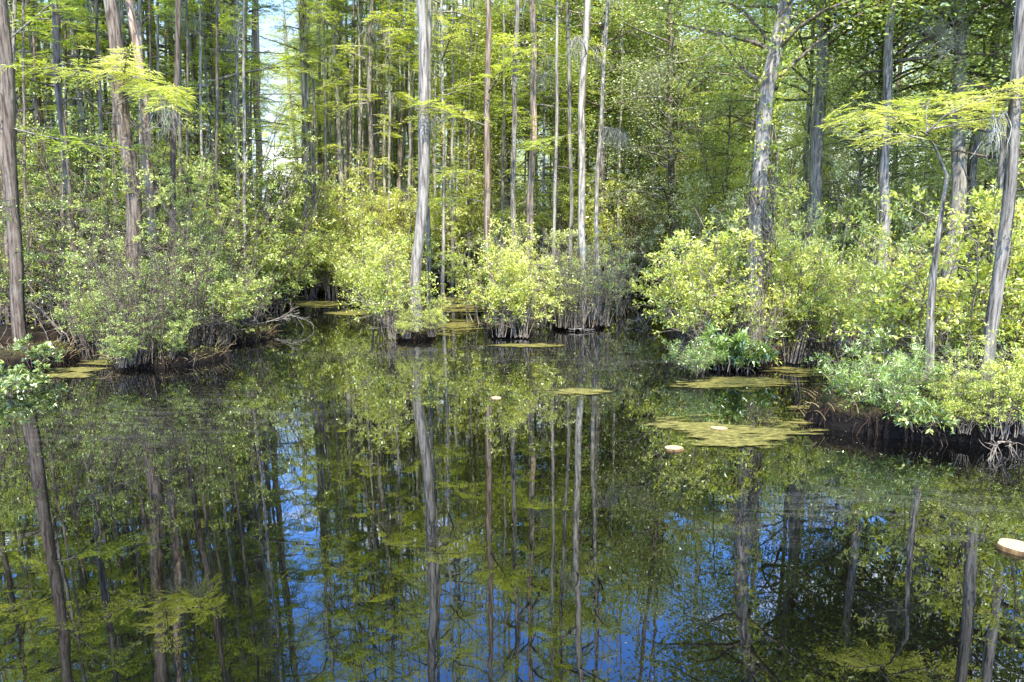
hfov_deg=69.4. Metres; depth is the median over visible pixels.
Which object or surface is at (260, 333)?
hummock
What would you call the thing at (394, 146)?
cypress tree
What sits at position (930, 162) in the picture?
shrub
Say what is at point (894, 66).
hardwood tree
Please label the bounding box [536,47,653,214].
cypress tree
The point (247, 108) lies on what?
cypress tree
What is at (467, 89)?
cypress tree
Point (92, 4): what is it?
cypress tree
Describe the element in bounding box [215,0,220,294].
cypress tree
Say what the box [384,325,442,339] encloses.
hummock
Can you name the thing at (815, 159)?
hardwood tree
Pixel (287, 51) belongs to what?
cypress tree
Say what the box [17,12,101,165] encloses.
cypress tree
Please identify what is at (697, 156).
tree
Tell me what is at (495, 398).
sawn stump
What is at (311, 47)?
cypress tree
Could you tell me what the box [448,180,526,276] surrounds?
shrub
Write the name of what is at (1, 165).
cypress tree
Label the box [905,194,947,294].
shrub
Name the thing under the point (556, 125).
cypress tree
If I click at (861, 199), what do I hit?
shrub
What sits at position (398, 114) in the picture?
cypress tree
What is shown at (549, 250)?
shrub
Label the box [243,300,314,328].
dead branch
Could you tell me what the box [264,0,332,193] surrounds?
cypress tree
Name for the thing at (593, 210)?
shrub
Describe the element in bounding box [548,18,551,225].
cypress tree
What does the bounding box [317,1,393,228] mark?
cypress tree
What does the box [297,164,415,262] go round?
shrub
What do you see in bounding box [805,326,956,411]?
willow shrub
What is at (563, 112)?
cypress tree
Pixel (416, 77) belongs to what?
cypress tree
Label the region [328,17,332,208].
cypress tree
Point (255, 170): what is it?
hardwood tree
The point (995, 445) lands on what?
dead branch
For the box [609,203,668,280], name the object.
shrub
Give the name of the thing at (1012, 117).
cypress tree
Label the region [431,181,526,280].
shrub
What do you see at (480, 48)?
cypress tree
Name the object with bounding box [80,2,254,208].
cypress tree
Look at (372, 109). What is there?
cypress tree
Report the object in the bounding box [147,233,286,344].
shrub
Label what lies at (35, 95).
cypress tree
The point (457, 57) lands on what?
cypress tree
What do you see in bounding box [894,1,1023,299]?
hardwood tree
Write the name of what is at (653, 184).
cypress tree
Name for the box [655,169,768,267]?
shrub
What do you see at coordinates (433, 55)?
cypress tree
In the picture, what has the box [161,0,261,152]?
cypress tree
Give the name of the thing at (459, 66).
cypress tree
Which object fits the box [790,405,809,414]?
algae mat
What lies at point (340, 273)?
shrub
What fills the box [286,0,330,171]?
cypress tree
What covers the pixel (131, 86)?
cypress tree
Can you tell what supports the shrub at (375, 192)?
on the water
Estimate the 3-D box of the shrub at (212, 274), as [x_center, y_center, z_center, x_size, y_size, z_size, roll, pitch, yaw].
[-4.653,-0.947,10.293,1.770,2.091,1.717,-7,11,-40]
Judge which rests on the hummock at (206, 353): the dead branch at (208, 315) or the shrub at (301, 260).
the dead branch at (208, 315)
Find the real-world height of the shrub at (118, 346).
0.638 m
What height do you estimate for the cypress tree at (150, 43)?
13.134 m
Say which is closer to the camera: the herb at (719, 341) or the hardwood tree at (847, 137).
the herb at (719, 341)
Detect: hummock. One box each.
[0,334,91,370]
[93,332,236,369]
[215,317,278,342]
[261,296,301,309]
[306,286,338,294]
[344,297,380,304]
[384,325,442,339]
[481,318,540,335]
[541,311,610,329]
[684,339,794,368]
[789,372,1023,446]
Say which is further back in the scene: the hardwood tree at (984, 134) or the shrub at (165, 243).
the hardwood tree at (984, 134)
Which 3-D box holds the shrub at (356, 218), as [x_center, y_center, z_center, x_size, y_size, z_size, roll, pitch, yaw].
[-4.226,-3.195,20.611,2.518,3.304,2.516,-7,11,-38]
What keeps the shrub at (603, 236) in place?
on the ground
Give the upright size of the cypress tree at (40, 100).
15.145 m
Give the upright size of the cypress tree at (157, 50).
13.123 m
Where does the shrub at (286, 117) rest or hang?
on the ground
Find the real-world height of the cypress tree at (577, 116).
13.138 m
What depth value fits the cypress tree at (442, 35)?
17.81 m
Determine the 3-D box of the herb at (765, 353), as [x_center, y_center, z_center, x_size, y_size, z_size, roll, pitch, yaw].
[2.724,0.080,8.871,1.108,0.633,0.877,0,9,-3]
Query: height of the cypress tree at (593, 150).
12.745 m
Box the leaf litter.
[21,300,919,472]
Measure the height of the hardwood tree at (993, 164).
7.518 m
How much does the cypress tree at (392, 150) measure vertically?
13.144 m
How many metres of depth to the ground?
11.54 m
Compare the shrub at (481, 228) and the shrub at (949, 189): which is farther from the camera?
the shrub at (481, 228)
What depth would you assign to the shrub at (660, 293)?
10.32 m
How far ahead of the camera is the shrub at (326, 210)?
21.27 m
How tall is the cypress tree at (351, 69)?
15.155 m
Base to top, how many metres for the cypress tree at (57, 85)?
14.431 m
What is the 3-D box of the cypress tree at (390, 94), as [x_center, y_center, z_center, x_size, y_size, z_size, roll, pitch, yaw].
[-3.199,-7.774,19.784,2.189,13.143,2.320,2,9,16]
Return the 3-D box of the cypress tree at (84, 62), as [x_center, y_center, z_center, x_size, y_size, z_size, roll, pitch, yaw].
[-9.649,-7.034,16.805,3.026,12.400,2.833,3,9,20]
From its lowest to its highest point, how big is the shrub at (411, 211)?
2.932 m
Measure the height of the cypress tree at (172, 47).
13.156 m
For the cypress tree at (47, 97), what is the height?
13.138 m
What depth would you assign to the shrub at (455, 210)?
21.54 m
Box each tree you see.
[0,0,153,345]
[0,0,155,233]
[0,0,209,337]
[0,55,10,324]
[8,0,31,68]
[8,0,44,103]
[8,0,54,300]
[9,0,46,151]
[9,0,242,200]
[9,1,43,137]
[10,0,53,181]
[10,0,213,196]
[10,25,39,222]
[11,0,84,66]
[11,0,85,126]
[15,36,138,276]
[15,39,95,151]
[17,0,62,122]
[17,2,100,186]
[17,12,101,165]
[21,5,128,187]
[22,0,32,321]
[27,0,108,250]
[29,30,57,158]
[30,0,50,174]
[30,3,85,181]
[31,1,38,274]
[33,0,93,204]
[42,0,89,340]
[44,0,50,137]
[52,0,100,193]
[59,0,104,322]
[61,0,143,213]
[62,0,105,277]
[63,13,127,167]
[73,0,155,179]
[77,4,82,197]
[80,0,138,146]
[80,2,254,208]
[81,21,124,134]
[82,0,124,143]
[91,0,311,255]
[94,0,185,124]
[94,7,182,126]
[105,0,198,148]
[112,92,119,304]
[119,0,125,272]
[123,0,207,169]
[125,0,157,328]
[125,0,169,180]
[128,31,135,148]
[138,0,145,283]
[146,0,197,267]
[148,0,153,187]
[151,0,238,190]
[151,13,262,180]
[154,1,197,182]
[156,0,161,228]
[159,0,284,221]
[159,1,274,197]
[161,0,192,321]
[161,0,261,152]
[163,81,291,244]
[164,0,206,248]
[164,0,226,210]
[164,3,166,183]
[167,0,228,191]
[171,3,173,109]
[173,0,221,153]
[178,63,184,227]
[184,0,259,203]
[195,0,250,204]
[196,1,277,207]
[198,0,257,228]
[199,59,290,233]
[207,0,259,322]
[208,1,267,159]
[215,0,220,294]
[219,0,291,217]
[233,0,281,248]
[235,0,240,268]
[245,2,253,203]
[251,0,351,279]
[260,0,311,174]
[263,55,355,192]
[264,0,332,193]
[265,150,300,194]
[266,0,331,284]
[274,13,300,170]
[274,14,300,172]
[277,0,330,140]
[281,104,353,210]
[283,9,326,178]
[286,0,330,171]
[287,3,333,202]
[288,4,341,159]
[289,0,351,191]
[292,0,345,241]
[294,0,362,280]
[294,135,353,197]
[301,3,304,215]
[308,4,310,198]
[308,6,365,155]
[310,3,334,159]
[311,0,377,219]
[312,69,417,202]
[312,78,324,287]
[313,3,364,149]
[314,0,417,233]
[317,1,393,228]
[319,1,381,224]
[321,123,395,221]
[325,0,384,243]
[325,16,364,145]
[326,0,328,220]
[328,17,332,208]
[329,0,397,203]
[330,1,387,217]
[330,19,379,192]
[333,1,377,160]
[334,36,338,214]
[338,3,342,279]
[341,82,438,201]
[344,0,396,203]
[345,1,348,200]
[350,0,410,193]
[352,84,439,206]
[353,39,355,171]
[357,0,360,219]
[362,0,407,224]
[362,0,416,267]
[363,0,418,180]
[364,0,416,270]
[364,0,435,264]
[366,2,417,209]
[373,0,431,274]
[373,1,376,224]
[377,1,440,190]
[377,4,380,194]
[378,0,503,297]
[379,0,438,192]
[379,121,441,210]
[383,27,416,152]
[385,0,455,190]
[391,0,450,194]
[391,1,395,209]
[395,22,456,209]
[396,0,399,199]
[396,2,561,219]
[398,0,542,323]
[404,0,594,272]
[404,2,460,194]
[409,0,493,331]
[410,0,491,290]
[412,0,414,193]
[415,0,474,279]
[415,6,460,165]
[417,10,458,207]
[425,0,431,311]
[426,0,471,202]
[426,0,484,200]
[430,147,455,225]
[431,0,483,201]
[431,0,599,207]
[431,5,464,195]
[432,0,616,171]
[433,2,437,280]
[445,0,483,145]
[449,0,526,216]
[450,0,517,141]
[452,0,504,216]
[459,2,464,272]
[464,0,467,277]
[467,0,471,285]
[470,0,473,208]
[473,0,477,273]
[476,0,648,208]
[476,88,547,223]
[477,140,519,209]
[478,0,564,320]
[480,43,601,287]
[490,0,594,296]
[492,1,495,220]
[500,0,720,281]
[500,1,504,263]
[500,6,564,223]
[501,0,565,268]
[507,0,691,268]
[515,0,599,320]
[517,60,599,229]
[520,1,587,273]
[520,9,590,196]
[521,0,597,276]
[522,0,721,222]
[535,12,538,217]
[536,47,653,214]
[545,4,593,272]
[548,0,769,287]
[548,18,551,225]
[549,0,558,326]
[550,0,802,252]
[563,0,608,216]
[563,0,636,316]
[565,0,651,269]
[566,0,572,315]
[573,5,697,224]
[587,0,753,274]
[587,147,634,201]
[588,47,683,218]
[591,11,703,201]
[592,0,654,213]
[608,61,714,213]
[612,0,831,250]
[613,0,673,277]
[617,4,622,286]
[619,0,690,290]
[620,0,956,367]
[631,4,704,209]
[632,1,639,280]
[640,27,748,226]
[641,101,702,234]
[646,34,771,198]
[650,6,781,207]
[650,26,854,251]
[650,109,739,259]
[662,120,741,234]
[663,12,801,274]
[665,0,909,272]
[673,13,841,224]
[674,0,974,238]
[679,34,799,234]
[683,2,805,274]
[684,28,828,235]
[708,0,1022,213]
[721,0,1013,318]
[725,0,850,223]
[728,21,864,240]
[733,0,1013,252]
[748,15,853,185]
[772,8,896,235]
[778,13,896,211]
[780,8,1018,244]
[781,16,914,215]
[786,1,973,295]
[814,77,1023,386]
[822,1,1023,232]
[822,72,932,246]
[832,68,947,202]
[839,0,1015,318]
[844,0,1023,304]
[847,0,1015,310]
[871,0,1014,326]
[872,73,942,200]
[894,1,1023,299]
[913,15,1022,213]
[916,51,996,245]
[917,27,1023,267]
[929,84,1023,193]
[954,204,1023,378]
[972,0,1023,393]
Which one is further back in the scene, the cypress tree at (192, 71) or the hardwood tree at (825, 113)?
the hardwood tree at (825, 113)
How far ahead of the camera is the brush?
12.48 m
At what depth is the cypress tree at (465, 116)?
21.37 m
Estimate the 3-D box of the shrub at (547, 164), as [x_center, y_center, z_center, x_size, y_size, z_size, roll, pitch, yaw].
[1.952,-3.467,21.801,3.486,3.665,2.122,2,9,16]
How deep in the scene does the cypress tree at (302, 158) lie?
21.29 m
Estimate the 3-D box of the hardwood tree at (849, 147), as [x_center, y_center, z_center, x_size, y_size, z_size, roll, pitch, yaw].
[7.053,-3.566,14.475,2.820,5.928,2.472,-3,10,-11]
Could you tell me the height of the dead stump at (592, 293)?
2.219 m
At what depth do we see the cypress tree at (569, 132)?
12.77 m
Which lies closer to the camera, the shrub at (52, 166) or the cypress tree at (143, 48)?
the shrub at (52, 166)
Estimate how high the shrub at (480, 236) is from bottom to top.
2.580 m
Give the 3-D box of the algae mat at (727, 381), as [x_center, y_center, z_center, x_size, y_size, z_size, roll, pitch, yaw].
[2.546,0.472,8.194,1.668,0.005,0.774,0,9,0]
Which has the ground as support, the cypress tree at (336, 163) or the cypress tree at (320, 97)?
the cypress tree at (336, 163)
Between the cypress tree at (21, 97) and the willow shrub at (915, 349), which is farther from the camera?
the cypress tree at (21, 97)
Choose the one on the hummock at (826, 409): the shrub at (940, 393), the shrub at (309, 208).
the shrub at (940, 393)
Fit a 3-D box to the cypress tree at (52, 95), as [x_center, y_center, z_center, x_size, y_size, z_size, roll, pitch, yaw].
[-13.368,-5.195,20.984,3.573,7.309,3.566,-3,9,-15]
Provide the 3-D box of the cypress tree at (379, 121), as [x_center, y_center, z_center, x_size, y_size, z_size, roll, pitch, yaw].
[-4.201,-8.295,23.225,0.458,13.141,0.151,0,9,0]
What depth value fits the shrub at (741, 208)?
12.74 m
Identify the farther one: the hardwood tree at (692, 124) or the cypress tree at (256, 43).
the hardwood tree at (692, 124)
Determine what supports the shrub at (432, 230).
on the ground
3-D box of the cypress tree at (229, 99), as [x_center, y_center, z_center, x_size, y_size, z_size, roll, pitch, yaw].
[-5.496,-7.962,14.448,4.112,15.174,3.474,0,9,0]
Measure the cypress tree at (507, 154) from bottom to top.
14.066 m
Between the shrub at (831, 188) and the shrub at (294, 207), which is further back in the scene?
the shrub at (294, 207)
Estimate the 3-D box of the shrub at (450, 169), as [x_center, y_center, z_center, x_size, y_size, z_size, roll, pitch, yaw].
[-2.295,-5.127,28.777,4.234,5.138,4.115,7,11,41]
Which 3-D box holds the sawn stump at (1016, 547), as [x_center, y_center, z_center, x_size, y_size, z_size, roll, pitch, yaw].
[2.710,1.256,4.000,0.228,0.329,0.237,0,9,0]
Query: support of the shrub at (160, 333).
on the hummock at (206, 353)
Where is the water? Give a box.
[0,289,1023,681]
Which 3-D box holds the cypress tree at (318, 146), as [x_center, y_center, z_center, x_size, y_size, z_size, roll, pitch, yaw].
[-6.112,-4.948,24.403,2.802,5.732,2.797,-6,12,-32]
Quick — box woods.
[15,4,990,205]
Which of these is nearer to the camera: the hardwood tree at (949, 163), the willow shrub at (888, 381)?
the willow shrub at (888, 381)
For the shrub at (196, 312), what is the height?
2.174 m
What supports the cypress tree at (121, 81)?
on the ground
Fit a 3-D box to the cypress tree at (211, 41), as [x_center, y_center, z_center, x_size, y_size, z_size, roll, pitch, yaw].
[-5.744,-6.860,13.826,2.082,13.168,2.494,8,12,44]
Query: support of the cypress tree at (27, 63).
on the ground
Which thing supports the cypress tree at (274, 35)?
on the ground
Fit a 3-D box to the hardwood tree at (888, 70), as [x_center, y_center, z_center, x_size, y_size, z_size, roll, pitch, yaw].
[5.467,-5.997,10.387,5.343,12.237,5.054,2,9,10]
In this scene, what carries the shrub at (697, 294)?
on the hummock at (769, 363)
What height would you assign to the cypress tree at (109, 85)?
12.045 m
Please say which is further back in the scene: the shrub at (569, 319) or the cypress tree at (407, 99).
the cypress tree at (407, 99)
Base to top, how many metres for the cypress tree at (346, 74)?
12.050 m
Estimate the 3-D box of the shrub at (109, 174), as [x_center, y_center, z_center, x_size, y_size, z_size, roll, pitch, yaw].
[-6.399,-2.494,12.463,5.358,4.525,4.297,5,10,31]
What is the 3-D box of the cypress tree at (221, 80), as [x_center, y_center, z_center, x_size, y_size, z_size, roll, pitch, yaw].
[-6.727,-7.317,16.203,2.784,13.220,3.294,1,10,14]
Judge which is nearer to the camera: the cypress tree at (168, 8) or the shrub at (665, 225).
the cypress tree at (168, 8)
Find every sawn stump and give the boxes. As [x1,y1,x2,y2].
[491,396,500,399]
[664,445,683,451]
[710,426,727,430]
[996,538,1023,555]
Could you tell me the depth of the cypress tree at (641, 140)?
26.10 m
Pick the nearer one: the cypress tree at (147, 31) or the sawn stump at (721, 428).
the sawn stump at (721, 428)
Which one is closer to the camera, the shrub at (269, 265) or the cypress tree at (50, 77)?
the shrub at (269, 265)
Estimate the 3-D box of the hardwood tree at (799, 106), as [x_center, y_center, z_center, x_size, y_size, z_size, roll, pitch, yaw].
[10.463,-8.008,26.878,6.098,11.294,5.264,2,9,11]
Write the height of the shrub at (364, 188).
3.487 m
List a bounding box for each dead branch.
[25,283,70,343]
[190,283,231,336]
[226,301,271,326]
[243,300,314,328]
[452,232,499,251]
[568,325,594,331]
[625,310,657,328]
[826,315,866,353]
[867,282,916,333]
[979,436,1022,460]
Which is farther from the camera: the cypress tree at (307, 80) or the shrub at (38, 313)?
the cypress tree at (307, 80)
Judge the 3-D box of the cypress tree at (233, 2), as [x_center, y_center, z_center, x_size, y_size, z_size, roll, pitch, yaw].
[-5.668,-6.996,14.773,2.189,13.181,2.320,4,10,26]
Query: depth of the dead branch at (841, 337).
8.91 m
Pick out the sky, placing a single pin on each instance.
(266, 27)
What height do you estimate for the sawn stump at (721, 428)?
0.323 m
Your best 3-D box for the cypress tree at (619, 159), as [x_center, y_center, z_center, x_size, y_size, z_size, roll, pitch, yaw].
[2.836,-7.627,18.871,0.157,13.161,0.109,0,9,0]
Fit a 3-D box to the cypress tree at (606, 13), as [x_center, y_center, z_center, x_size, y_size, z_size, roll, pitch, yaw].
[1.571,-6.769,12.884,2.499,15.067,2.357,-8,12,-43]
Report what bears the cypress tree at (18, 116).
on the ground
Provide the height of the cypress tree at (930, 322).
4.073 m
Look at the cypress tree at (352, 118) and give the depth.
30.23 m
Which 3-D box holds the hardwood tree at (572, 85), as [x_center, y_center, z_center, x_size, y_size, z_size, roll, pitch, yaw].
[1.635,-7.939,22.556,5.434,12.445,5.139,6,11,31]
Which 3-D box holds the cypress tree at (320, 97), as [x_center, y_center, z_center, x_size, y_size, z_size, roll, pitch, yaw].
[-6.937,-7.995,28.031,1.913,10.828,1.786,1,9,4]
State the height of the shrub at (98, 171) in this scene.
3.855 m
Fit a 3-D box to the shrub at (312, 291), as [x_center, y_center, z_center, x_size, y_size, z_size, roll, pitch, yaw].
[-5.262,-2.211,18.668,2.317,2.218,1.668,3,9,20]
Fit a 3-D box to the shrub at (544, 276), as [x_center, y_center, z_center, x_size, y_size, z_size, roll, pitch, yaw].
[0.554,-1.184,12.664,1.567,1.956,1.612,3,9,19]
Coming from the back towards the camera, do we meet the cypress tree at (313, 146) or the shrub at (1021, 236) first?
the cypress tree at (313, 146)
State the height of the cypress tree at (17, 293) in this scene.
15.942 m
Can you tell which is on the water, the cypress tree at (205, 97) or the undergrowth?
the undergrowth
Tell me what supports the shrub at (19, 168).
on the ground
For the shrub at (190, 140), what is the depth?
14.55 m
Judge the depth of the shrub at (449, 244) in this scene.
21.61 m
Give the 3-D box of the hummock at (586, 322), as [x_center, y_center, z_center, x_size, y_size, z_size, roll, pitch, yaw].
[1.155,-0.307,13.137,1.146,0.462,1.104,6,10,35]
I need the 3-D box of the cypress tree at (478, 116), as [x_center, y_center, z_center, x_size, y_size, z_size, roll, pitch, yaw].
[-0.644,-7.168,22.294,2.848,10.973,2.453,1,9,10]
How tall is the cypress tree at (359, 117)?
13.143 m
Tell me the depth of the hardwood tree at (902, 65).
16.32 m
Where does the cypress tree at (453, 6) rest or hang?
on the ground
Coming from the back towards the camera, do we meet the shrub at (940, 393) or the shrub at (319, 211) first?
the shrub at (319, 211)
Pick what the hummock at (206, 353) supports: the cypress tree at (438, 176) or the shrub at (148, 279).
the shrub at (148, 279)
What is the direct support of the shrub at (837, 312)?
on the water
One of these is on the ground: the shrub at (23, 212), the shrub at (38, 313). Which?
the shrub at (23, 212)
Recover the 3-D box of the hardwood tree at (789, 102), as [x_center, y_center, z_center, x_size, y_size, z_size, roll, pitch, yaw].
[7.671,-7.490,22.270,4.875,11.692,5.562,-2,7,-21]
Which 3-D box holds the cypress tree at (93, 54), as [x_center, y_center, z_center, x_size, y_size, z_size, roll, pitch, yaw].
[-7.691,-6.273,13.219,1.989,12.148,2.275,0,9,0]
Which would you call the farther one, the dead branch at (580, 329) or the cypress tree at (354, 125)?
the cypress tree at (354, 125)
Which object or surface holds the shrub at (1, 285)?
on the ground
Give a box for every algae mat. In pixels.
[32,359,108,377]
[292,301,349,307]
[324,310,383,315]
[409,295,489,311]
[432,314,486,335]
[488,343,565,346]
[552,388,610,395]
[645,414,795,447]
[673,377,805,388]
[762,367,828,376]
[765,417,827,433]
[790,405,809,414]
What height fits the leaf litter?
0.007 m
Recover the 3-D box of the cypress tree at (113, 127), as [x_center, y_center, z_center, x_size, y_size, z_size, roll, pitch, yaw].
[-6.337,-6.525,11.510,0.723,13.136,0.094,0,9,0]
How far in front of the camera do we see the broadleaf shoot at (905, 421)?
5.91 m
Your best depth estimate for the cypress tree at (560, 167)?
19.21 m
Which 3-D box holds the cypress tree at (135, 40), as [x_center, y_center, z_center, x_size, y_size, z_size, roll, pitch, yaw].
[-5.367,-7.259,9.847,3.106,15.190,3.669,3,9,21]
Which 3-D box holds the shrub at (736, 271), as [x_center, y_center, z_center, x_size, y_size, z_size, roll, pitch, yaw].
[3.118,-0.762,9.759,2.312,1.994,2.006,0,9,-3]
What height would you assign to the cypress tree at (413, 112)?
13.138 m
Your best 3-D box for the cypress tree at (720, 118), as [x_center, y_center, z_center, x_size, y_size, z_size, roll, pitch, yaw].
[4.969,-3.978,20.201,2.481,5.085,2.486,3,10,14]
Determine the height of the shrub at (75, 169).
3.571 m
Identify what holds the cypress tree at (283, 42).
in the water
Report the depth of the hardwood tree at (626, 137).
28.93 m
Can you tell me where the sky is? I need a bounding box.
[10,0,1023,234]
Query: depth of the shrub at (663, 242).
21.69 m
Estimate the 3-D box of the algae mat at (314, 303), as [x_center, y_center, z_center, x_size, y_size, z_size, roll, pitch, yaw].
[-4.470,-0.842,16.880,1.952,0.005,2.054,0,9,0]
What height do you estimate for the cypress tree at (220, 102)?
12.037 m
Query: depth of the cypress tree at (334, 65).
20.51 m
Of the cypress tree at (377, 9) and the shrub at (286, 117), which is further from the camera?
the cypress tree at (377, 9)
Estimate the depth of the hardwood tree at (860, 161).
12.73 m
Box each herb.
[686,320,781,372]
[697,324,755,371]
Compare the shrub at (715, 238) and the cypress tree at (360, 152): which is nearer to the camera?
the shrub at (715, 238)
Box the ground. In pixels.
[0,261,1023,383]
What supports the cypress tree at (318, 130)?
on the ground
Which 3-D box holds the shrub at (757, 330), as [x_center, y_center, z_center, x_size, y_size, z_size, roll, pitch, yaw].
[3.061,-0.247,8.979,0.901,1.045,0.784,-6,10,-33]
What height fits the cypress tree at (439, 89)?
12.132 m
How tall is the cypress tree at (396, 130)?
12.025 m
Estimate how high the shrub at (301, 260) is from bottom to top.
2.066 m
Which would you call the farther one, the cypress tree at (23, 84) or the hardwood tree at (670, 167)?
the hardwood tree at (670, 167)
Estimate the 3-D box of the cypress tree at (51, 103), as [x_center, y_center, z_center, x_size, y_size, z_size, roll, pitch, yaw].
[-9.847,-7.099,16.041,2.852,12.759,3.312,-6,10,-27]
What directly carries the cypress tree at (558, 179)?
on the ground
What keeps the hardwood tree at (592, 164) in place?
on the ground
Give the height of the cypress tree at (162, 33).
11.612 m
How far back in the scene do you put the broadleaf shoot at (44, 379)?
8.01 m
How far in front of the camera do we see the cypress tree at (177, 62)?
10.61 m
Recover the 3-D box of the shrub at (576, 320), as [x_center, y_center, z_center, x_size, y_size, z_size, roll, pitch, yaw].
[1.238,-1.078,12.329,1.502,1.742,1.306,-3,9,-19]
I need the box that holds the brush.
[0,151,1020,345]
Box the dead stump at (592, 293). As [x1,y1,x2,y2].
[590,264,594,320]
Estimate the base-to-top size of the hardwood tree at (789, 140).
9.628 m
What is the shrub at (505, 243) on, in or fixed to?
on the ground
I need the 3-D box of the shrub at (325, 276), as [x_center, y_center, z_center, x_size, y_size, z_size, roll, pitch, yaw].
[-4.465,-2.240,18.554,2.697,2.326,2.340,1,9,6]
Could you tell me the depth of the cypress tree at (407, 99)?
23.12 m
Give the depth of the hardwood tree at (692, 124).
23.45 m
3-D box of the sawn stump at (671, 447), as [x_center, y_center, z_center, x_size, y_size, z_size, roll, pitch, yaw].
[1.265,0.987,5.800,0.182,0.323,0.181,0,9,0]
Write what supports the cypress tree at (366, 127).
on the ground
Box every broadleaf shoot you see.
[0,359,41,398]
[4,360,51,386]
[12,333,65,366]
[893,395,959,434]
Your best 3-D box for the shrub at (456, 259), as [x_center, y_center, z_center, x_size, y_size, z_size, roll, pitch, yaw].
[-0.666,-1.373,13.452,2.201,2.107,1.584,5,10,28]
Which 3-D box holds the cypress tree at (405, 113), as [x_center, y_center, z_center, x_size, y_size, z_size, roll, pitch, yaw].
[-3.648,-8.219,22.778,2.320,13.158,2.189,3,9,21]
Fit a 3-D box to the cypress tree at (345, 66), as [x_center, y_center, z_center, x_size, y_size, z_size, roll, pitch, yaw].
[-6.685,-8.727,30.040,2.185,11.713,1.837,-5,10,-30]
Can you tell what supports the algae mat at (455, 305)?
on the water
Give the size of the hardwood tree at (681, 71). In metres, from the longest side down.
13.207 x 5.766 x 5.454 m
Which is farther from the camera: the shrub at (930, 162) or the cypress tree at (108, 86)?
the cypress tree at (108, 86)
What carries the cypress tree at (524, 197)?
on the ground
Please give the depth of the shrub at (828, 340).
10.04 m
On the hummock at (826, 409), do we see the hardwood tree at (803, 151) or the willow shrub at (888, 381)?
the willow shrub at (888, 381)
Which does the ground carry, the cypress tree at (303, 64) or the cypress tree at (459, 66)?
the cypress tree at (303, 64)
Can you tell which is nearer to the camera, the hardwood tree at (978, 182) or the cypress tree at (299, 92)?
the hardwood tree at (978, 182)
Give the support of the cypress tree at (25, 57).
in the water
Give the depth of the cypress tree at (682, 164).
25.10 m
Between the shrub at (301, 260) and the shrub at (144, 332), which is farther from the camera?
the shrub at (301, 260)
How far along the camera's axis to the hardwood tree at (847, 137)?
26.62 m
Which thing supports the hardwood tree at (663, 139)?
on the ground
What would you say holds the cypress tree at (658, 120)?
on the ground
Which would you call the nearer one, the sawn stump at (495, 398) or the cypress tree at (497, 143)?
the sawn stump at (495, 398)
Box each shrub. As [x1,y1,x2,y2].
[0,53,206,266]
[0,58,285,293]
[0,82,96,307]
[0,103,99,305]
[0,108,182,257]
[0,117,106,322]
[0,117,165,303]
[0,121,161,344]
[0,143,124,329]
[0,146,80,309]
[0,165,86,324]
[0,181,50,277]
[17,76,155,203]
[20,52,249,280]
[32,105,199,276]
[32,274,127,350]
[39,231,171,359]
[42,87,314,258]
[42,127,281,338]
[46,108,198,264]
[57,192,250,347]
[58,141,213,348]
[69,245,179,367]
[72,215,221,345]
[76,64,263,209]
[78,137,256,263]
[81,212,226,358]
[90,102,305,293]
[90,132,245,325]
[95,313,146,368]
[106,196,261,344]
[134,308,200,359]
[136,64,340,281]
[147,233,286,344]
[154,157,260,321]
[176,99,343,318]
[178,232,290,329]
[188,145,278,267]
[204,215,302,320]
[234,136,337,300]
[241,214,343,312]
[254,172,343,277]
[255,173,334,225]
[264,180,353,274]
[267,172,360,280]
[267,175,338,273]
[280,205,379,297]
[282,210,342,297]
[295,171,386,278]
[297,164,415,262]
[318,169,381,228]
[318,204,396,268]
[318,212,352,278]
[323,236,380,306]
[327,164,412,264]
[328,180,445,322]
[334,147,430,259]
[337,234,439,338]
[346,242,401,302]
[356,156,437,233]
[359,193,440,278]
[364,182,464,281]
[373,197,425,279]
[380,166,439,211]
[380,203,459,278]
[389,169,492,281]
[391,196,473,285]
[392,296,425,338]
[400,215,476,277]
[403,189,472,279]
[405,293,452,336]
[430,208,529,323]
[431,138,479,235]
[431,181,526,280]
[438,172,517,222]
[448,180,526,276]
[449,202,508,280]
[456,244,545,336]
[464,202,552,272]
[477,184,550,268]
[479,212,580,337]
[494,192,577,274]
[496,214,587,327]
[505,176,589,277]
[525,161,626,258]
[525,237,599,328]
[537,206,598,269]
[538,170,649,284]
[539,217,617,311]
[544,232,638,326]
[545,174,650,257]
[545,225,630,328]
[546,210,619,282]
[576,220,665,315]
[586,160,651,279]
[599,146,662,285]
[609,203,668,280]
[623,215,649,275]
[623,219,743,350]
[628,169,734,280]
[629,192,700,280]
[642,226,771,362]
[644,149,697,253]
[645,216,695,279]
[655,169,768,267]
[661,334,723,375]
[663,207,822,335]
[677,199,776,307]
[692,187,825,285]
[714,202,805,279]
[728,235,853,363]
[729,282,800,363]
[738,189,870,358]
[746,165,877,294]
[749,126,942,301]
[765,168,895,293]
[770,212,883,346]
[779,143,914,292]
[779,148,933,223]
[781,150,862,235]
[789,238,872,351]
[796,233,909,357]
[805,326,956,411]
[808,100,970,276]
[814,142,972,301]
[821,183,919,294]
[826,183,986,373]
[832,157,991,319]
[835,183,1023,382]
[843,353,985,430]
[850,334,1009,397]
[863,161,988,286]
[864,179,1023,384]
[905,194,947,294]
[909,171,990,298]
[915,133,990,240]
[916,161,1021,292]
[917,351,989,430]
[918,159,1023,388]
[932,157,1022,293]
[933,353,1010,434]
[934,324,1023,440]
[952,311,1023,437]
[972,142,1023,300]
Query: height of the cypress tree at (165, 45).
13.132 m
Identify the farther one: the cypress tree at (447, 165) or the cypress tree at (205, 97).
the cypress tree at (447, 165)
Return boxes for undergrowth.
[0,244,1014,339]
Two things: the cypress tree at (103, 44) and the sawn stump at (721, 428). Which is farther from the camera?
the cypress tree at (103, 44)

